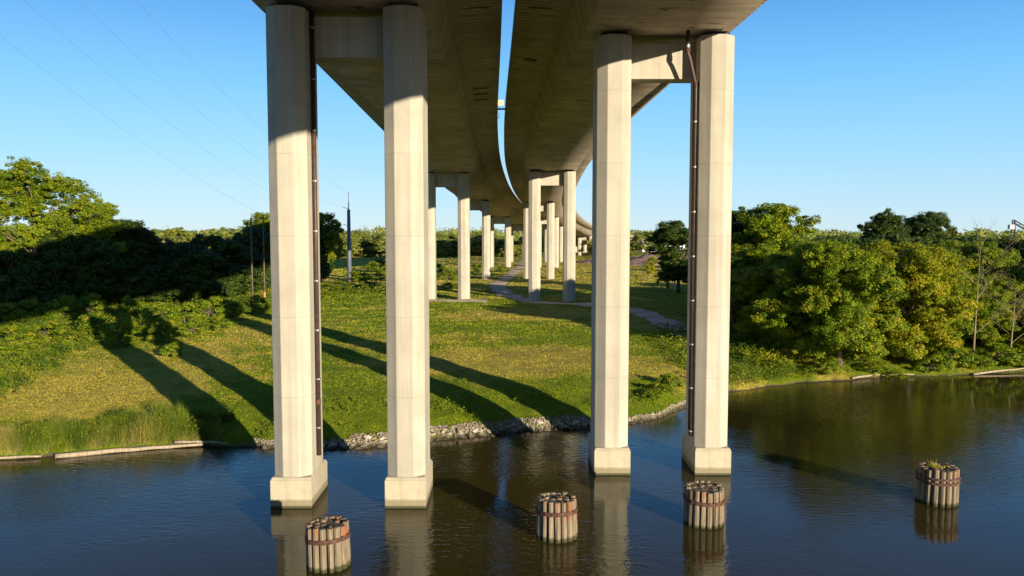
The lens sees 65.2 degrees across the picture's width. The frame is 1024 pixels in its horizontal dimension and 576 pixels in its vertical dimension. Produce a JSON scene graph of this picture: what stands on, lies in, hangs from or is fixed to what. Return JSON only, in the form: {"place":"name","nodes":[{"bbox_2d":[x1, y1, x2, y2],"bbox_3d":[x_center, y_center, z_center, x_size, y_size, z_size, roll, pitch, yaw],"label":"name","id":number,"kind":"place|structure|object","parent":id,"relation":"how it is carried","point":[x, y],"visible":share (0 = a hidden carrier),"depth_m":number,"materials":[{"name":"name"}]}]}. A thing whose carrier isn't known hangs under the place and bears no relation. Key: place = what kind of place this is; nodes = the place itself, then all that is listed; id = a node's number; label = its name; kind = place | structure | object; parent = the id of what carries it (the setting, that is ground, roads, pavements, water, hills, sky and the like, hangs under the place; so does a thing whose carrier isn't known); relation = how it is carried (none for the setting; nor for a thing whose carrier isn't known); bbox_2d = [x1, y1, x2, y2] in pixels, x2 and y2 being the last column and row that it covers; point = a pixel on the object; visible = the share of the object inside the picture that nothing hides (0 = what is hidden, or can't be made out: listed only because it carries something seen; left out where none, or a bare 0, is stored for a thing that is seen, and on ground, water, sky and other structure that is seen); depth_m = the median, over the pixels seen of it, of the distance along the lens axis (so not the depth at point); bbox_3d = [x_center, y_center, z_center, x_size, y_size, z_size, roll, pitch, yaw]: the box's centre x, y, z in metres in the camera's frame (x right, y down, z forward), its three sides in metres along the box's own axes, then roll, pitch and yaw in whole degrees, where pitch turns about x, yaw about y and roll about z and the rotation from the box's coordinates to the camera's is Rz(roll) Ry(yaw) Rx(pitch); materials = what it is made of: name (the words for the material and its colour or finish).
{"place":"outdoors","nodes":[
{"label":"outdoors","id":0,"kind":"place"},
{"bbox_2d":[0,372,1023,575],"bbox_3d":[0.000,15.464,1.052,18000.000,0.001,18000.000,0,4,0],"label":"river water","id":1,"kind":"structure","parent":0,"point":[820,480],"depth_m":46.05,"materials":[{"name":"blue liquid"}]},
{"bbox_2d":[305,515,350,573],"bbox_3d":[-8.593,13.207,37.597,2.113,4.549,2.195,0,3,25],"label":"pile cluster","id":2,"kind":"object","parent":1,"relation":"in","point":[327,542],"visible":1,"depth_m":36.77,"materials":[{"name":"brown wood"}]},
{"bbox_2d":[536,491,577,543],"bbox_3d":[2.318,12.964,41.178,2.187,4.548,2.206,0,3,17],"label":"pile cluster","id":3,"kind":"object","parent":1,"relation":"in","point":[556,518],"visible":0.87,"depth_m":40.33,"materials":[{"name":"brown wood"}]},
{"bbox_2d":[588,30,734,474],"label":"bridge pier","id":4,"kind":"structure","parent":1,"relation":"in","point":[703,64],"depth_m":51.01,"materials":[{"name":"concrete"}]},
{"bbox_2d":[683,479,724,529],"bbox_3d":[10.283,12.835,43.088,2.237,4.547,2.257,6,8,42],"label":"pile cluster","id":5,"kind":"object","parent":1,"relation":"in","point":[704,502],"visible":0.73,"depth_m":42.17,"materials":[{"name":"brown wood"}]},
{"bbox_2d":[915,462,960,507],"bbox_3d":[24.643,12.580,46.446,2.324,4.601,2.374,-2,5,-37],"label":"pile cluster","id":6,"kind":"object","parent":1,"relation":"in","point":[936,487],"visible":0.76,"depth_m":45.56,"materials":[{"name":"brown wood"}]},
{"bbox_2d":[0,235,1023,459],"bbox_3d":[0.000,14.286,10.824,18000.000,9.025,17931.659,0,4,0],"label":"ground","id":7,"kind":"structure","parent":0,"point":[438,363],"depth_m":81.65,"materials":[{"name":"green plant"}]},
{"bbox_2d":[0,302,30,324],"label":"shrub","id":8,"kind":"object","parent":7,"relation":"on","point":[11,312],"visible":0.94,"depth_m":109.06,"materials":[{"name":"green plant"}]},
{"bbox_2d":[0,324,41,343],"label":"shrub","id":9,"kind":"object","parent":7,"relation":"on","point":[26,334],"visible":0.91,"depth_m":91.25,"materials":[{"name":"green plant"}]},
{"bbox_2d":[0,248,51,312],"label":"leafy tree","id":10,"kind":"object","parent":7,"relation":"on","point":[17,282],"visible":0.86,"depth_m":120.81,"materials":[{"name":"green plant"}]},
{"bbox_2d":[8,298,55,321],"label":"shrub","id":11,"kind":"object","parent":7,"relation":"on","point":[27,304],"visible":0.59,"depth_m":112.90,"materials":[{"name":"green plant"}]},
{"bbox_2d":[8,338,56,354],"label":"shrub","id":12,"kind":"object","parent":7,"relation":"on","point":[34,344],"visible":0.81,"depth_m":84.03,"materials":[{"name":"green plant"}]},
{"bbox_2d":[27,319,71,339],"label":"shrub","id":13,"kind":"object","parent":7,"relation":"on","point":[49,325],"visible":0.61,"depth_m":95.83,"materials":[{"name":"green plant"}]},
{"bbox_2d":[34,294,83,320],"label":"shrub","id":14,"kind":"object","parent":7,"relation":"on","point":[64,303],"visible":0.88,"depth_m":114.66,"materials":[{"name":"green plant"}]},
{"bbox_2d":[0,155,126,267],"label":"leafy tree","id":15,"kind":"object","parent":7,"relation":"on","point":[14,183],"visible":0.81,"depth_m":135.30,"materials":[{"name":"green plant"}]},
{"bbox_2d":[52,327,93,344],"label":"shrub","id":16,"kind":"object","parent":7,"relation":"on","point":[70,332],"visible":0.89,"depth_m":91.04,"materials":[{"name":"green plant"}]},
{"bbox_2d":[29,216,121,276],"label":"leafy tree","id":17,"kind":"object","parent":7,"relation":"on","point":[45,241],"visible":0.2,"depth_m":135.33,"materials":[{"name":"green plant"}]},
{"bbox_2d":[63,292,107,315],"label":"shrub","id":18,"kind":"object","parent":7,"relation":"on","point":[91,299],"visible":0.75,"depth_m":118.96,"materials":[{"name":"green plant"}]},
{"bbox_2d":[52,233,122,304],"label":"leafy tree","id":19,"kind":"object","parent":7,"relation":"on","point":[92,252],"visible":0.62,"depth_m":132.13,"materials":[{"name":"green plant"}]},
{"bbox_2d":[75,314,113,334],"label":"shrub","id":20,"kind":"object","parent":7,"relation":"on","point":[91,320],"visible":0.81,"depth_m":98.92,"materials":[{"name":"green plant"}]},
{"bbox_2d":[0,393,235,455],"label":"reeds","id":21,"kind":"object","parent":7,"relation":"on","point":[7,434],"visible":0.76,"depth_m":58.12,"materials":[{"name":"green plant"}]},
{"bbox_2d":[99,314,137,346],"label":"shrub","id":22,"kind":"object","parent":7,"relation":"on","point":[120,326],"visible":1,"depth_m":92.06,"materials":[{"name":"green plant"}]},
{"bbox_2d":[55,443,202,458],"bbox_3d":[-27.063,11.502,56.875,9.571,0.403,0.642,-1,4,-20],"label":"driftwood log","id":23,"kind":"object","parent":7,"relation":"on","point":[82,453],"visible":1,"depth_m":56.59,"materials":[{"name":"brown wood"}]},
{"bbox_2d":[103,219,161,301],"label":"leafy tree","id":24,"kind":"object","parent":7,"relation":"on","point":[137,229],"visible":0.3,"depth_m":145.85,"materials":[{"name":"green plant"}]},
{"bbox_2d":[116,295,152,319],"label":"shrub","id":25,"kind":"object","parent":7,"relation":"on","point":[130,301],"visible":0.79,"depth_m":114.78,"materials":[{"name":"green plant"}]},
{"bbox_2d":[105,256,166,301],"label":"leafy tree","id":26,"kind":"object","parent":7,"relation":"on","point":[141,281],"visible":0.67,"depth_m":138.41,"materials":[{"name":"green plant"}]},
{"bbox_2d":[115,231,176,265],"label":"leafy tree","id":27,"kind":"object","parent":7,"relation":"on","point":[161,246],"visible":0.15,"depth_m":148.21,"materials":[{"name":"green plant"}]},
{"bbox_2d":[132,310,162,335],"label":"shrub","id":28,"kind":"object","parent":7,"relation":"on","point":[143,327],"visible":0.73,"depth_m":98.67,"materials":[{"name":"green plant"}]},
{"bbox_2d":[146,320,180,342],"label":"shrub","id":29,"kind":"object","parent":7,"relation":"on","point":[164,326],"visible":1,"depth_m":94.34,"materials":[{"name":"green plant"}]},
{"bbox_2d":[143,301,186,323],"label":"shrub","id":30,"kind":"object","parent":7,"relation":"on","point":[171,318],"visible":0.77,"depth_m":109.08,"materials":[{"name":"green plant"}]},
{"bbox_2d":[145,262,187,301],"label":"leafy tree","id":31,"kind":"object","parent":7,"relation":"on","point":[163,279],"visible":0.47,"depth_m":141.86,"materials":[{"name":"green plant"}]},
{"bbox_2d":[159,341,182,357],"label":"shrub","id":32,"kind":"object","parent":7,"relation":"on","point":[169,349],"visible":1,"depth_m":84.24,"materials":[{"name":"green plant"}]},
{"bbox_2d":[167,301,205,323],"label":"shrub","id":33,"kind":"object","parent":7,"relation":"on","point":[186,306],"visible":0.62,"depth_m":113.89,"materials":[{"name":"green plant"}]},
{"bbox_2d":[170,230,208,242],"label":"leafy tree","id":34,"kind":"object","parent":7,"relation":"on","point":[188,235],"visible":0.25,"depth_m":327.33,"materials":[{"name":"green plant"}]},
{"bbox_2d":[171,317,208,336],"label":"shrub","id":35,"kind":"object","parent":7,"relation":"on","point":[194,323],"visible":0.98,"depth_m":99.41,"materials":[{"name":"green plant"}]},
{"bbox_2d":[166,243,230,300],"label":"leafy tree","id":36,"kind":"object","parent":7,"relation":"on","point":[198,262],"visible":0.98,"depth_m":142.97,"materials":[{"name":"green plant"}]},
{"bbox_2d":[187,295,230,320],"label":"shrub","id":37,"kind":"object","parent":7,"relation":"on","point":[203,304],"visible":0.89,"depth_m":116.59,"materials":[{"name":"green plant"}]},
{"bbox_2d":[189,233,247,271],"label":"leafy tree","id":38,"kind":"object","parent":7,"relation":"on","point":[225,248],"visible":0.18,"depth_m":158.55,"materials":[{"name":"green plant"}]},
{"bbox_2d":[203,316,237,330],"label":"shrub","id":39,"kind":"object","parent":7,"relation":"on","point":[219,321],"visible":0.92,"depth_m":104.42,"materials":[{"name":"green plant"}]},
{"bbox_2d":[215,299,251,317],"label":"shrub","id":40,"kind":"object","parent":7,"relation":"on","point":[235,310],"visible":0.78,"depth_m":119.19,"materials":[{"name":"green plant"}]},
{"bbox_2d":[207,262,261,296],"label":"leafy tree","id":41,"kind":"object","parent":7,"relation":"on","point":[234,275],"visible":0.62,"depth_m":152.85,"materials":[{"name":"green plant"}]},
{"bbox_2d":[229,245,270,292],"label":"leafy tree","id":42,"kind":"object","parent":7,"relation":"on","point":[242,258],"visible":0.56,"depth_m":162.21,"materials":[{"name":"green plant"}]},
{"bbox_2d":[231,225,270,282],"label":"leafy tree","id":43,"kind":"object","parent":7,"relation":"on","point":[257,238],"visible":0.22,"depth_m":171.56,"materials":[{"name":"green plant"}]},
{"bbox_2d":[241,212,269,234],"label":"leafy tree","id":44,"kind":"object","parent":7,"relation":"on","point":[256,216],"visible":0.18,"depth_m":203.85,"materials":[{"name":"green plant"}]},
{"bbox_2d":[243,294,271,313],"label":"shrub","id":45,"kind":"object","parent":7,"relation":"on","point":[256,305],"visible":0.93,"depth_m":126.65,"materials":[{"name":"green plant"}]},
{"bbox_2d":[319,225,339,279],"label":"leafy tree","id":46,"kind":"object","parent":7,"relation":"on","point":[326,267],"visible":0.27,"depth_m":194.28,"materials":[{"name":"green plant"}]},
{"bbox_2d":[319,212,344,281],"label":"leafy tree","id":47,"kind":"object","parent":7,"relation":"on","point":[329,243],"visible":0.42,"depth_m":196.22,"materials":[{"name":"green plant"}]},
{"bbox_2d":[343,192,351,281],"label":"power pole","id":48,"kind":"object","parent":7,"relation":"on","point":[349,268],"visible":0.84,"depth_m":206.99,"materials":[{"name":"grey metal"}]},
{"bbox_2d":[265,4,432,507],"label":"bridge pier","id":49,"kind":"structure","parent":7,"relation":"on","point":[301,42],"depth_m":44.86,"materials":[{"name":"concrete"}]},
{"bbox_2d":[252,0,631,245],"bbox_3d":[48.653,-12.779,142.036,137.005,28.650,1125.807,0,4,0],"label":"bridge deck","id":50,"kind":"structure","parent":49,"relation":"on","point":[463,50],"depth_m":79.08,"materials":[{"name":"concrete"}]},
{"bbox_2d":[340,239,368,256],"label":"leafy tree","id":51,"kind":"object","parent":7,"relation":"on","point":[357,248],"visible":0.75,"depth_m":426.60,"materials":[{"name":"green plant"}]},
{"bbox_2d":[343,271,378,281],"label":"shrub","id":52,"kind":"object","parent":7,"relation":"on","point":[360,275],"visible":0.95,"depth_m":207.03,"materials":[{"name":"green plant"}]},
{"bbox_2d":[360,259,385,271],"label":"shrub","id":53,"kind":"object","parent":7,"relation":"on","point":[376,265],"visible":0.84,"depth_m":257.37,"materials":[{"name":"green plant"}]},
{"bbox_2d":[369,234,385,256],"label":"leafy tree","id":54,"kind":"object","parent":7,"relation":"on","point":[379,241],"visible":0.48,"depth_m":413.92,"materials":[{"name":"green plant"}]},
{"bbox_2d":[0,281,871,401],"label":"tall weeds","id":55,"kind":"object","parent":7,"relation":"on","point":[9,357],"visible":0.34,"depth_m":90.48,"materials":[{"name":"green plant"}]},
{"bbox_2d":[436,237,452,256],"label":"leafy tree","id":56,"kind":"object","parent":7,"relation":"on","point":[443,248],"visible":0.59,"depth_m":425.68,"materials":[{"name":"green plant"}]},
{"bbox_2d":[428,172,469,298],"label":"bridge pier","id":57,"kind":"structure","parent":7,"relation":"on","point":[461,181],"depth_m":150.19,"materials":[{"name":"concrete"}]},
{"bbox_2d":[252,399,685,448],"bbox_3d":[1.913,10.836,65.055,43.774,1.187,7.517,-2,4,-26],"label":"rubble","id":58,"kind":"object","parent":7,"relation":"on","point":[659,414],"visible":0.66,"depth_m":62.58,"materials":[{"name":"stone"}]},
{"bbox_2d":[470,200,490,278],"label":"bridge pier","id":59,"kind":"structure","parent":7,"relation":"on","point":[484,206],"depth_m":217.02,"materials":[{"name":"concrete"}]},
{"bbox_2d":[470,231,496,255],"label":"leafy tree","id":60,"kind":"object","parent":7,"relation":"on","point":[476,245],"visible":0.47,"depth_m":441.50,"materials":[{"name":"green plant"}]},
{"bbox_2d":[491,217,510,266],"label":"bridge pier","id":61,"kind":"structure","parent":7,"relation":"on","point":[506,221],"depth_m":295.89,"materials":[{"name":"concrete"}]},
{"bbox_2d":[232,361,770,439],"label":"lawn weeds","id":62,"kind":"object","parent":7,"relation":"on","point":[438,402],"visible":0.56,"depth_m":65.83,"materials":[{"name":"green plant"}]},
{"bbox_2d":[500,240,521,255],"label":"leafy tree","id":63,"kind":"object","parent":7,"relation":"on","point":[517,248],"visible":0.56,"depth_m":425.83,"materials":[{"name":"green plant"}]},
{"bbox_2d":[4,225,1023,248],"bbox_3d":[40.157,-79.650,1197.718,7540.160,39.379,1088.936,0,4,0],"label":"woods","id":64,"kind":"object","parent":7,"relation":"on","point":[828,233],"visible":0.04,"depth_m":973.73,"materials":[{"name":"green plant"}]},
{"bbox_2d":[523,201,554,278],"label":"bridge pier","id":65,"kind":"structure","parent":7,"relation":"on","point":[549,207],"depth_m":220.95,"materials":[{"name":"concrete"}]},
{"bbox_2d":[540,217,558,267],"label":"bridge pier","id":66,"kind":"structure","parent":7,"relation":"on","point":[556,249],"depth_m":295.87,"materials":[{"name":"concrete"}]},
{"bbox_2d":[528,170,575,301],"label":"bridge pier","id":67,"kind":"structure","parent":7,"relation":"on","point":[566,179],"depth_m":147.15,"materials":[{"name":"concrete"}]},
{"bbox_2d":[504,0,766,243],"bbox_3d":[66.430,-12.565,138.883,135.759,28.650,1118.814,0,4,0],"label":"bridge deck","id":68,"kind":"structure","parent":67,"relation":"on","point":[548,121],"depth_m":70.98,"materials":[{"name":"concrete"}]},
{"bbox_2d":[544,225,562,261],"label":"bridge pier","id":69,"kind":"structure","parent":7,"relation":"on","point":[560,243],"depth_m":352.70,"materials":[{"name":"concrete"}]},
{"bbox_2d":[630,231,654,253],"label":"leafy tree","id":70,"kind":"object","parent":7,"relation":"on","point":[636,238],"visible":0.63,"depth_m":473.64,"materials":[{"name":"green plant"}]},
{"bbox_2d":[629,254,660,265],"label":"dirt mound","id":71,"kind":"object","parent":7,"relation":"on","point":[638,261],"visible":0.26,"depth_m":322.28,"materials":[{"name":"brown soil"}]},
{"bbox_2d":[648,381,674,395],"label":"shrub","id":72,"kind":"object","parent":7,"relation":"on","point":[668,389],"visible":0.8,"depth_m":71.38,"materials":[{"name":"green plant"}]},
{"bbox_2d":[645,220,688,293],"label":"leafy tree","id":73,"kind":"object","parent":7,"relation":"on","point":[672,266],"visible":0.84,"depth_m":165.67,"materials":[{"name":"green plant"}]},
{"bbox_2d":[655,373,684,387],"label":"shrub","id":74,"kind":"object","parent":7,"relation":"on","point":[664,378],"visible":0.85,"depth_m":73.55,"materials":[{"name":"green plant"}]},
{"bbox_2d":[685,243,753,322],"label":"leafy tree","id":75,"kind":"object","parent":7,"relation":"on","point":[735,247],"visible":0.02,"depth_m":116.65,"materials":[{"name":"green plant"}]},
{"bbox_2d":[731,210,779,312],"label":"leafy tree","id":76,"kind":"object","parent":7,"relation":"on","point":[737,226],"visible":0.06,"depth_m":128.07,"materials":[{"name":"green plant"}]},
{"bbox_2d":[730,243,793,320],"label":"leafy tree","id":77,"kind":"object","parent":7,"relation":"on","point":[748,257],"visible":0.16,"depth_m":106.34,"materials":[{"name":"green plant"}]},
{"bbox_2d":[730,265,811,342],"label":"leafy tree","id":78,"kind":"object","parent":7,"relation":"on","point":[754,286],"visible":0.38,"depth_m":97.09,"materials":[{"name":"green plant"}]},
{"bbox_2d":[731,202,820,251],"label":"leafy tree","id":79,"kind":"object","parent":7,"relation":"on","point":[771,225],"visible":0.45,"depth_m":119.92,"materials":[{"name":"green plant"}]},
{"bbox_2d":[746,242,825,337],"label":"leafy tree","id":80,"kind":"object","parent":7,"relation":"on","point":[772,262],"visible":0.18,"depth_m":93.04,"materials":[{"name":"green plant"}]},
{"bbox_2d":[806,356,840,374],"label":"shrub","id":81,"kind":"object","parent":7,"relation":"on","point":[818,365],"visible":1,"depth_m":84.72,"materials":[{"name":"green plant"}]},
{"bbox_2d":[750,238,912,366],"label":"leafy tree","id":82,"kind":"object","parent":7,"relation":"on","point":[846,322],"visible":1,"depth_m":83.97,"materials":[{"name":"green plant"}]},
{"bbox_2d":[859,360,891,372],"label":"shrub","id":83,"kind":"object","parent":7,"relation":"on","point":[884,368],"visible":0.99,"depth_m":86.18,"materials":[{"name":"green plant"}]},
{"bbox_2d":[857,207,910,238],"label":"leafy tree","id":84,"kind":"object","parent":7,"relation":"on","point":[886,221],"visible":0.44,"depth_m":203.16,"materials":[{"name":"green plant"}]},
{"bbox_2d":[847,239,929,341],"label":"leafy tree","id":85,"kind":"object","parent":7,"relation":"on","point":[877,245],"visible":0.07,"depth_m":99.36,"materials":[{"name":"green plant"}]},
{"bbox_2d":[870,233,914,281],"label":"leafy tree","id":86,"kind":"object","parent":7,"relation":"on","point":[895,238],"visible":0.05,"depth_m":144.31,"materials":[{"name":"green plant"}]},
{"bbox_2d":[864,245,981,362],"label":"leafy tree","id":87,"kind":"object","parent":7,"relation":"on","point":[925,269],"visible":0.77,"depth_m":85.88,"materials":[{"name":"green plant"}]},
{"bbox_2d":[895,211,957,240],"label":"leafy tree","id":88,"kind":"object","parent":7,"relation":"on","point":[929,224],"visible":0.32,"depth_m":209.66,"materials":[{"name":"green plant"}]},
{"bbox_2d":[913,354,951,372],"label":"shrub","id":89,"kind":"object","parent":7,"relation":"on","point":[933,359],"visible":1,"depth_m":87.12,"materials":[{"name":"green plant"}]},
{"bbox_2d":[935,342,975,369],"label":"shrub","id":90,"kind":"object","parent":7,"relation":"on","point":[957,352],"visible":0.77,"depth_m":87.74,"materials":[{"name":"green plant"}]},
{"bbox_2d":[925,261,1004,338],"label":"leafy tree","id":91,"kind":"object","parent":7,"relation":"on","point":[958,326],"visible":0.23,"depth_m":92.56,"materials":[{"name":"green plant"}]},
{"bbox_2d":[929,239,1020,286],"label":"leafy tree","id":92,"kind":"object","parent":7,"relation":"on","point":[991,256],"visible":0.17,"depth_m":105.90,"materials":[{"name":"green plant"}]},
{"bbox_2d":[929,283,1023,346],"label":"leafy tree","id":93,"kind":"object","parent":7,"relation":"on","point":[1006,295],"visible":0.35,"depth_m":94.88,"materials":[{"name":"green plant"}]},
{"bbox_2d":[964,351,997,369],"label":"shrub","id":94,"kind":"object","parent":7,"relation":"on","point":[977,365],"visible":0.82,"depth_m":88.24,"materials":[{"name":"green plant"}]},
{"bbox_2d":[946,216,1022,361],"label":"dead tree","id":95,"kind":"object","parent":7,"relation":"on","point":[974,334],"visible":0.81,"depth_m":90.66,"materials":[{"name":"brown wood"}]},
{"bbox_2d":[975,267,1023,331],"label":"leafy tree","id":96,"kind":"object","parent":7,"relation":"on","point":[1003,282],"visible":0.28,"depth_m":101.83,"materials":[{"name":"green plant"}]},
{"bbox_2d":[976,339,1023,366],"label":"shrub","id":97,"kind":"object","parent":7,"relation":"on","point":[994,345],"visible":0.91,"depth_m":89.72,"materials":[{"name":"green plant"}]},
{"bbox_2d":[979,271,1023,354],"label":"dead tree","id":98,"kind":"object","parent":7,"relation":"on","point":[1011,334],"visible":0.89,"depth_m":91.55,"materials":[{"name":"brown wood"}]},
{"bbox_2d":[987,298,1023,347],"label":"leafy tree","id":99,"kind":"object","parent":7,"relation":"on","point":[1016,334],"visible":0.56,"depth_m":95.68,"materials":[{"name":"green plant"}]},
{"bbox_2d":[996,237,1023,260],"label":"leafy tree","id":100,"kind":"object","parent":7,"relation":"on","point":[1019,246],"visible":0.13,"depth_m":159.11,"materials":[{"name":"green plant"}]},
{"bbox_2d":[0,0,1023,234],"label":"sky","id":101,"kind":"structure","parent":0,"point":[845,112],"materials":[{"name":"blue"}]},
{"bbox_2d":[489,260,686,339],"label":"gravel track","id":102,"kind":"structure","parent":0,"point":[500,288],"depth_m":143.54,"materials":[{"name":"grey gravel"}]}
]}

